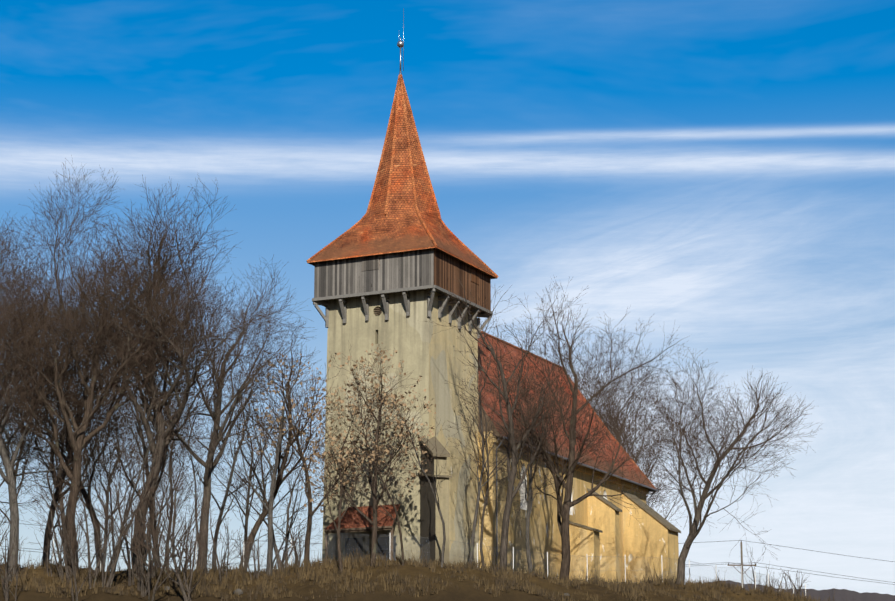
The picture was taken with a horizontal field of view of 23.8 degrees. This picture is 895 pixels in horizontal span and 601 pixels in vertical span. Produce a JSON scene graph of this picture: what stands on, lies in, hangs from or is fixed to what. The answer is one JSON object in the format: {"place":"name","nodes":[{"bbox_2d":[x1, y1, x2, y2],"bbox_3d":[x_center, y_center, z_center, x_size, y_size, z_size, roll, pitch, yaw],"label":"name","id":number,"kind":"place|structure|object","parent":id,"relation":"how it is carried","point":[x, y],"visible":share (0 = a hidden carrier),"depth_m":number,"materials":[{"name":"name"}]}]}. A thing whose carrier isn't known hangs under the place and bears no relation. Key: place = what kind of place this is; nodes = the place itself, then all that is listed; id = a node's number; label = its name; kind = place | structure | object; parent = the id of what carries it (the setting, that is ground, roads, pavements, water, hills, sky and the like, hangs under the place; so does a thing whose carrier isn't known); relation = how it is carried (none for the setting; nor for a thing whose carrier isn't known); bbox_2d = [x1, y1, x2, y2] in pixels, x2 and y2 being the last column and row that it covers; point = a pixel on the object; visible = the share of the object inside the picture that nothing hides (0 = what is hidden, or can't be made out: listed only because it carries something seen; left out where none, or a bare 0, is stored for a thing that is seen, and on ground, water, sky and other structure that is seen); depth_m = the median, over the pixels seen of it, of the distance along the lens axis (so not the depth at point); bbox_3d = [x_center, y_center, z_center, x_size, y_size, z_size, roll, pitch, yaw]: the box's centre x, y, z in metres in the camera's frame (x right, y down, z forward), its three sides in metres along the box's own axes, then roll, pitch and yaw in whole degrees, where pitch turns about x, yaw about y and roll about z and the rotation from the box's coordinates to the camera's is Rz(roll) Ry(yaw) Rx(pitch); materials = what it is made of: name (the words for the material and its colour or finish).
{"place":"outdoors","nodes":[
{"label":"outdoors","id":0,"kind":"place"},
{"bbox_2d":[0,559,797,600],"bbox_3d":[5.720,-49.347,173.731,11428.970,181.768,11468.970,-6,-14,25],"label":"terrain","id":1,"kind":"structure","parent":0,"point":[466,591],"depth_m":124.25,"materials":[{"name":"brown plant"}]},
{"bbox_2d":[0,523,9,556],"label":"shrub","id":2,"kind":"object","parent":1,"relation":"on","point":[3,537],"visible":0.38,"depth_m":127.99,"materials":[{"name":"brown plant"}]},
{"bbox_2d":[0,394,25,449],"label":"understory tree","id":3,"kind":"object","parent":1,"relation":"on","point":[10,432],"visible":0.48,"depth_m":129.94,"materials":[{"name":"brown plant"}]},
{"bbox_2d":[0,527,29,588],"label":"shrub","id":4,"kind":"object","parent":1,"relation":"on","point":[7,564],"visible":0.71,"depth_m":122.39,"materials":[{"name":"brown plant"}]},
{"bbox_2d":[0,530,37,600],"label":"shrub","id":5,"kind":"object","parent":1,"relation":"on","point":[6,589],"visible":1,"depth_m":120.36,"materials":[{"name":"brown plant"}]},
{"bbox_2d":[0,476,39,526],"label":"bare tree","id":6,"kind":"object","parent":1,"relation":"on","point":[10,506],"visible":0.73,"depth_m":126.85,"materials":[{"name":"brown plant"}]},
{"bbox_2d":[0,373,62,486],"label":"tree","id":7,"kind":"object","parent":1,"relation":"on","point":[24,443],"visible":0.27,"depth_m":153.51,"materials":[{"name":"brown plant"}]},
{"bbox_2d":[0,355,66,522],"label":"tree","id":8,"kind":"object","parent":1,"relation":"on","point":[15,477],"visible":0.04,"depth_m":162.81,"materials":[{"name":"brown plant"}]},
{"bbox_2d":[34,519,59,576],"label":"shrub","id":9,"kind":"object","parent":1,"relation":"on","point":[49,567],"visible":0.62,"depth_m":127.56,"materials":[{"name":"brown plant"}]},
{"bbox_2d":[18,481,100,580],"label":"shrub","id":10,"kind":"object","parent":1,"relation":"on","point":[60,570],"visible":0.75,"depth_m":126.07,"materials":[{"name":"brown plant"}]},
{"bbox_2d":[23,458,96,582],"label":"shrub","id":11,"kind":"object","parent":1,"relation":"on","point":[58,519],"visible":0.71,"depth_m":125.93,"materials":[{"name":"brown plant"}]},
{"bbox_2d":[0,211,132,536],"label":"tree","id":12,"kind":"object","parent":1,"relation":"on","point":[35,402],"visible":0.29,"depth_m":131.97,"materials":[{"name":"brown plant"}]},
{"bbox_2d":[0,352,139,556],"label":"tree","id":13,"kind":"object","parent":1,"relation":"on","point":[60,500],"visible":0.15,"depth_m":160.97,"materials":[{"name":"brown plant"}]},
{"bbox_2d":[0,218,143,580],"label":"tree","id":14,"kind":"object","parent":1,"relation":"on","point":[8,477],"visible":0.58,"depth_m":128.22,"materials":[{"name":"brown plant"}]},
{"bbox_2d":[40,516,107,600],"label":"shrub","id":15,"kind":"object","parent":1,"relation":"on","point":[74,582],"visible":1,"depth_m":119.63,"materials":[{"name":"brown plant"}]},
{"bbox_2d":[5,304,145,567],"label":"tree","id":16,"kind":"object","parent":1,"relation":"on","point":[49,519],"visible":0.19,"depth_m":144.00,"materials":[{"name":"brown plant"}]},
{"bbox_2d":[1,304,154,568],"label":"tree","id":17,"kind":"object","parent":1,"relation":"on","point":[85,497],"visible":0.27,"depth_m":141.83,"materials":[{"name":"brown plant"}]},
{"bbox_2d":[45,452,111,563],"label":"understory tree","id":18,"kind":"object","parent":1,"relation":"on","point":[56,525],"visible":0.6,"depth_m":140.77,"materials":[{"name":"brown plant"}]},
{"bbox_2d":[44,470,138,588],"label":"shrub","id":19,"kind":"object","parent":1,"relation":"on","point":[90,562],"visible":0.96,"depth_m":122.95,"materials":[{"name":"brown plant"}]},
{"bbox_2d":[80,514,130,578],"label":"shrub","id":20,"kind":"object","parent":1,"relation":"on","point":[103,546],"visible":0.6,"depth_m":124.69,"materials":[{"name":"brown plant"}]},
{"bbox_2d":[27,381,189,570],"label":"tree","id":21,"kind":"object","parent":1,"relation":"on","point":[104,558],"visible":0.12,"depth_m":170.73,"materials":[{"name":"brown plant"}]},
{"bbox_2d":[71,400,153,560],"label":"understory tree","id":22,"kind":"object","parent":1,"relation":"on","point":[108,480],"visible":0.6,"depth_m":140.09,"materials":[{"name":"brown plant"}]},
{"bbox_2d":[60,462,169,587],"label":"shrub","id":23,"kind":"object","parent":1,"relation":"on","point":[109,583],"visible":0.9,"depth_m":123.94,"materials":[{"name":"brown plant"}]},
{"bbox_2d":[77,444,160,585],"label":"bare tree","id":24,"kind":"object","parent":1,"relation":"on","point":[130,577],"visible":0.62,"depth_m":126.13,"materials":[{"name":"brown plant"}]},
{"bbox_2d":[0,159,240,576],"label":"tree","id":25,"kind":"object","parent":1,"relation":"on","point":[78,444],"visible":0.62,"depth_m":128.44,"materials":[{"name":"brown plant"}]},
{"bbox_2d":[78,427,173,571],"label":"understory tree","id":26,"kind":"object","parent":1,"relation":"on","point":[123,487],"visible":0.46,"depth_m":144.65,"materials":[{"name":"brown plant"}]},
{"bbox_2d":[120,528,158,590],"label":"shrub","id":27,"kind":"object","parent":1,"relation":"on","point":[139,581],"visible":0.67,"depth_m":123.81,"materials":[{"name":"brown plant"}]},
{"bbox_2d":[73,373,213,565],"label":"tree","id":28,"kind":"object","parent":1,"relation":"on","point":[145,448],"visible":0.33,"depth_m":146.23,"materials":[{"name":"brown plant"}]},
{"bbox_2d":[122,513,164,596],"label":"shrub","id":29,"kind":"object","parent":1,"relation":"on","point":[143,581],"visible":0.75,"depth_m":122.09,"materials":[{"name":"brown plant"}]},
{"bbox_2d":[122,519,166,590],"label":"shrub","id":30,"kind":"object","parent":1,"relation":"on","point":[145,557],"visible":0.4,"depth_m":124.56,"materials":[{"name":"brown plant"}]},
{"bbox_2d":[89,477,210,590],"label":"shrub","id":31,"kind":"object","parent":1,"relation":"on","point":[143,525],"visible":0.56,"depth_m":125.20,"materials":[{"name":"brown plant"}]},
{"bbox_2d":[104,384,203,572],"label":"understory tree","id":32,"kind":"object","parent":1,"relation":"on","point":[144,464],"visible":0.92,"depth_m":126.04,"materials":[{"name":"brown plant"}]},
{"bbox_2d":[99,370,208,555],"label":"tree","id":33,"kind":"object","parent":1,"relation":"on","point":[171,485],"visible":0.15,"depth_m":158.15,"materials":[{"name":"brown plant"}]},
{"bbox_2d":[117,458,201,577],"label":"shrub","id":34,"kind":"object","parent":1,"relation":"on","point":[156,546],"visible":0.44,"depth_m":128.68,"materials":[{"name":"brown plant"}]},
{"bbox_2d":[4,175,315,576],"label":"tree","id":35,"kind":"object","parent":1,"relation":"on","point":[189,380],"visible":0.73,"depth_m":129.41,"materials":[{"name":"brown plant"}]},
{"bbox_2d":[126,499,204,600],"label":"shrub","id":36,"kind":"object","parent":1,"relation":"on","point":[157,582],"visible":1,"depth_m":120.31,"materials":[{"name":"brown plant"}]},
{"bbox_2d":[111,462,243,600],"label":"shrub","id":37,"kind":"object","parent":1,"relation":"on","point":[182,587],"visible":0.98,"depth_m":121.44,"materials":[{"name":"brown plant"}]},
{"bbox_2d":[126,384,232,566],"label":"tree","id":38,"kind":"object","parent":1,"relation":"on","point":[172,490],"visible":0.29,"depth_m":168.53,"materials":[{"name":"brown plant"}]},
{"bbox_2d":[165,410,209,546],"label":"understory tree","id":39,"kind":"object","parent":1,"relation":"on","point":[196,498],"visible":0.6,"depth_m":135.03,"materials":[{"name":"brown plant"}]},
{"bbox_2d":[163,499,212,575],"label":"shrub","id":40,"kind":"object","parent":1,"relation":"on","point":[186,543],"visible":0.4,"depth_m":127.52,"materials":[{"name":"brown plant"}]},
{"bbox_2d":[177,509,208,588],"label":"shrub","id":41,"kind":"object","parent":1,"relation":"on","point":[185,569],"visible":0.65,"depth_m":124.28,"materials":[{"name":"brown plant"}]},
{"bbox_2d":[93,263,301,574],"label":"tree","id":42,"kind":"object","parent":1,"relation":"on","point":[209,464],"visible":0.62,"depth_m":131.45,"materials":[{"name":"brown plant"}]},
{"bbox_2d":[195,507,256,580],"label":"shrub","id":43,"kind":"object","parent":1,"relation":"on","point":[224,556],"visible":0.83,"depth_m":127.38,"materials":[{"name":"brown plant"}]},
{"bbox_2d":[166,361,296,568],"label":"tree","id":44,"kind":"object","parent":1,"relation":"on","point":[228,494],"visible":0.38,"depth_m":147.70,"materials":[{"name":"brown plant"}]},
{"bbox_2d":[187,377,293,567],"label":"tree","id":45,"kind":"object","parent":1,"relation":"on","point":[247,497],"visible":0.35,"depth_m":153.49,"materials":[{"name":"brown plant"}]},
{"bbox_2d":[229,530,252,570],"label":"shrub","id":46,"kind":"object","parent":1,"relation":"on","point":[244,553],"visible":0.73,"depth_m":130.40,"materials":[{"name":"brown plant"}]},
{"bbox_2d":[236,524,271,579],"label":"shrub","id":47,"kind":"object","parent":1,"relation":"on","point":[257,572],"visible":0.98,"depth_m":127.76,"materials":[{"name":"brown plant"}]},
{"bbox_2d":[208,338,320,575],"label":"tree","id":48,"kind":"object","parent":1,"relation":"on","point":[270,521],"visible":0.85,"depth_m":130.82,"materials":[{"name":"brown plant"}]},
{"bbox_2d":[207,408,323,568],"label":"tree","id":49,"kind":"object","parent":1,"relation":"on","point":[258,513],"visible":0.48,"depth_m":139.38,"materials":[{"name":"brown plant"}]},
{"bbox_2d":[238,453,304,565],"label":"understory tree","id":50,"kind":"object","parent":1,"relation":"on","point":[275,514],"visible":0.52,"depth_m":141.67,"materials":[{"name":"brown plant"}]},
{"bbox_2d":[223,433,323,566],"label":"tree","id":51,"kind":"object","parent":1,"relation":"on","point":[254,500],"visible":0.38,"depth_m":160.42,"materials":[{"name":"brown plant"}]},
{"bbox_2d":[275,536,298,570],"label":"shrub","id":52,"kind":"object","parent":1,"relation":"on","point":[287,559],"visible":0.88,"depth_m":131.03,"materials":[{"name":"brown plant"}]},
{"bbox_2d":[210,317,367,569],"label":"tree","id":53,"kind":"object","parent":1,"relation":"on","point":[264,513],"visible":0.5,"depth_m":135.19,"materials":[{"name":"brown plant"}]},
{"bbox_2d":[267,498,310,564],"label":"shrub","id":54,"kind":"object","parent":1,"relation":"on","point":[288,522],"visible":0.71,"depth_m":132.20,"materials":[{"name":"brown plant"}]},
{"bbox_2d":[265,467,322,565],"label":"understory tree","id":55,"kind":"object","parent":1,"relation":"on","point":[274,559],"visible":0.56,"depth_m":142.16,"materials":[{"name":"brown plant"}]},
{"bbox_2d":[288,526,303,567],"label":"shrub","id":56,"kind":"object","parent":1,"relation":"on","point":[300,555],"visible":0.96,"depth_m":130.65,"materials":[{"name":"brown plant"}]},
{"bbox_2d":[282,460,311,564],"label":"understory tree","id":57,"kind":"object","parent":1,"relation":"on","point":[292,517],"visible":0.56,"depth_m":144.55,"materials":[{"name":"brown plant"}]},
{"bbox_2d":[228,343,366,561],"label":"leafy tree","id":58,"kind":"object","parent":1,"relation":"on","point":[311,512],"visible":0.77,"depth_m":132.99,"materials":[{"name":"brown plant"}]},
{"bbox_2d":[297,396,384,570],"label":"thin tree","id":59,"kind":"object","parent":1,"relation":"on","point":[339,519],"visible":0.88,"depth_m":130.68,"materials":[{"name":"brown plant"}]},
{"bbox_2d":[324,504,399,560],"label":"entrance porch","id":60,"kind":"object","parent":1,"relation":"on","point":[354,520],"visible":0.5,"depth_m":136.37,"materials":[{"name":"red tile"}]},
{"bbox_2d":[330,390,404,565],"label":"thin tree","id":61,"kind":"object","parent":1,"relation":"on","point":[388,494],"visible":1,"depth_m":129.15,"materials":[{"name":"brown plant"}]},
{"bbox_2d":[165,586,569,595],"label":"ground stones","id":62,"kind":"object","parent":1,"relation":"on","point":[239,591],"visible":0.58,"depth_m":123.18,"materials":[{"name":"grey stone"}]},
{"bbox_2d":[300,340,435,565],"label":"leafy tree","id":63,"kind":"object","parent":1,"relation":"on","point":[382,402],"visible":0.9,"depth_m":131.95,"materials":[{"name":"brown plant"}]},
{"bbox_2d":[373,377,452,566],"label":"thin tree","id":64,"kind":"object","parent":1,"relation":"on","point":[442,520],"visible":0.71,"depth_m":130.66,"materials":[{"name":"brown plant"}]},
{"bbox_2d":[0,543,846,600],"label":"grass tufts","id":65,"kind":"object","parent":1,"relation":"on","point":[632,588],"visible":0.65,"depth_m":127.84,"materials":[{"name":"brown plant"}]},
{"bbox_2d":[52,533,805,593],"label":"fence posts","id":66,"kind":"object","parent":1,"relation":"on","point":[547,565],"visible":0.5,"depth_m":141.09,"materials":[{"name":"grey wood"}]},
{"bbox_2d":[78,534,803,588],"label":"fence wires","id":67,"kind":"object","parent":66,"relation":"attached to","point":[475,559],"visible":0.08,"depth_m":137.02,"materials":[{"name":"grey metal"}]},
{"bbox_2d":[80,536,804,594],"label":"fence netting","id":68,"kind":"object","parent":66,"relation":"attached to","point":[499,557],"visible":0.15,"depth_m":137.95,"materials":[{"name":"grey metal"}]},
{"bbox_2d":[3,522,894,584],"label":"utility pole wires","id":69,"kind":"object","parent":1,"relation":"on","point":[678,543],"visible":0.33,"depth_m":199.87,"materials":[{"name":"grey metal"}]},
{"bbox_2d":[449,351,521,565],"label":"thin tree","id":70,"kind":"object","parent":1,"relation":"on","point":[488,474],"visible":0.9,"depth_m":133.98,"materials":[{"name":"brown plant"}]},
{"bbox_2d":[453,320,527,566],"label":"tree","id":71,"kind":"object","parent":1,"relation":"on","point":[476,510],"visible":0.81,"depth_m":133.87,"materials":[{"name":"brown plant"}]},
{"bbox_2d":[425,272,575,570],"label":"tall tree","id":72,"kind":"object","parent":1,"relation":"on","point":[511,494],"visible":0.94,"depth_m":134.25,"materials":[{"name":"brown plant"}]},
{"bbox_2d":[480,341,590,571],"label":"tree","id":73,"kind":"object","parent":1,"relation":"on","point":[528,552],"visible":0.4,"depth_m":137.53,"materials":[{"name":"brown plant"}]},
{"bbox_2d":[478,431,645,582],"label":"church nave","id":74,"kind":"structure","parent":1,"relation":"on","point":[544,535],"depth_m":148.18,"materials":[{"name":"paint"}]},
{"bbox_2d":[478,334,652,489],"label":"nave roof","id":75,"kind":"structure","parent":74,"relation":"on","point":[608,463],"depth_m":158.87,"materials":[{"name":"red tile"}]},
{"bbox_2d":[481,331,657,564],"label":"roof trim","id":76,"kind":"structure","parent":75,"relation":"attached to","point":[653,489],"depth_m":160.22,"materials":[{"name":"brown wood"}]},
{"bbox_2d":[493,436,648,493],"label":"roof eave","id":77,"kind":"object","parent":74,"relation":"attached to","point":[618,481],"depth_m":159.58,"materials":[{"name":"brown wood"}]},
{"bbox_2d":[472,277,689,579],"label":"forked tree","id":78,"kind":"object","parent":1,"relation":"on","point":[563,511],"visible":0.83,"depth_m":138.01,"materials":[{"name":"brown plant"}]},
{"bbox_2d":[569,488,680,583],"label":"church nave buttresses","id":79,"kind":"structure","parent":1,"relation":"on","point":[649,536],"depth_m":161.56,"materials":[{"name":"yellow paint"}]},
{"bbox_2d":[563,338,701,517],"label":"tree","id":80,"kind":"object","parent":1,"relation":"on","point":[625,402],"visible":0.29,"depth_m":187.09,"materials":[{"name":"brown plant"}]},
{"bbox_2d":[608,394,705,526],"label":"tree","id":81,"kind":"object","parent":1,"relation":"on","point":[653,499],"visible":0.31,"depth_m":186.82,"materials":[{"name":"brown plant"}]},
{"bbox_2d":[616,348,820,584],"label":"spreading tree","id":82,"kind":"object","parent":1,"relation":"on","point":[694,531],"visible":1,"depth_m":144.45,"materials":[{"name":"brown plant"}]},
{"bbox_2d":[728,540,755,587],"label":"utility pole","id":83,"kind":"object","parent":1,"relation":"on","point":[741,564],"visible":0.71,"depth_m":200.28,"materials":[{"name":"grey metal"}]},
{"bbox_2d":[737,547,778,589],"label":"shrub","id":84,"kind":"object","parent":1,"relation":"on","point":[759,572],"visible":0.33,"depth_m":158.67,"materials":[{"name":"brown plant"}]},
{"bbox_2d":[762,570,784,592],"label":"shrub","id":85,"kind":"object","parent":1,"relation":"on","point":[777,580],"visible":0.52,"depth_m":156.19,"materials":[{"name":"brown plant"}]},
{"bbox_2d":[776,571,790,592],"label":"shrub","id":86,"kind":"object","parent":1,"relation":"on","point":[785,582],"visible":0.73,"depth_m":152.17,"materials":[{"name":"brown plant"}]},
{"bbox_2d":[780,567,810,595],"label":"shrub","id":87,"kind":"object","parent":1,"relation":"on","point":[796,591],"visible":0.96,"depth_m":152.82,"materials":[{"name":"brown plant"}]},
{"bbox_2d":[322,289,479,565],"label":"church tower","id":88,"kind":"structure","parent":0,"point":[434,362],"depth_m":139.44,"materials":[{"name":"paint"}]},
{"bbox_2d":[310,81,493,277],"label":"spire roof","id":89,"kind":"structure","parent":88,"relation":"on","point":[399,226],"depth_m":143.35,"materials":[{"name":"orange tile"}]},
{"bbox_2d":[397,8,403,73],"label":"spire finial","id":90,"kind":"object","parent":89,"relation":"on","point":[400,44],"visible":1,"depth_m":147.93,"materials":[{"name":"silver metal"}]},
{"bbox_2d":[307,74,497,278],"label":"church tower ridge tiles","id":91,"kind":"object","parent":89,"relation":"on","point":[397,93],"visible":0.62,"depth_m":144.82,"materials":[{"name":"orange tile"}]},
{"bbox_2d":[312,248,492,338],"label":"wooden gallery","id":92,"kind":"object","parent":88,"relation":"attached to","point":[432,269],"visible":0.56,"depth_m":140.65,"materials":[{"name":"grey wood"}]},
{"bbox_2d":[418,436,451,565],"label":"tower buttress","id":93,"kind":"structure","parent":88,"relation":"attached to","point":[431,528],"depth_m":134.12,"materials":[{"name":"beige paint"}]},
{"bbox_2d":[0,0,894,594],"label":"sky","id":94,"kind":"structure","parent":0,"point":[721,171],"materials":[{"name":"blue"}]},
{"bbox_2d":[696,580,894,600],"bbox_3d":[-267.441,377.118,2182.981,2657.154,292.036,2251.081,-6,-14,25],"label":"distant hills","id":95,"kind":"structure","parent":0,"point":[839,594],"depth_m":2394.42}
]}

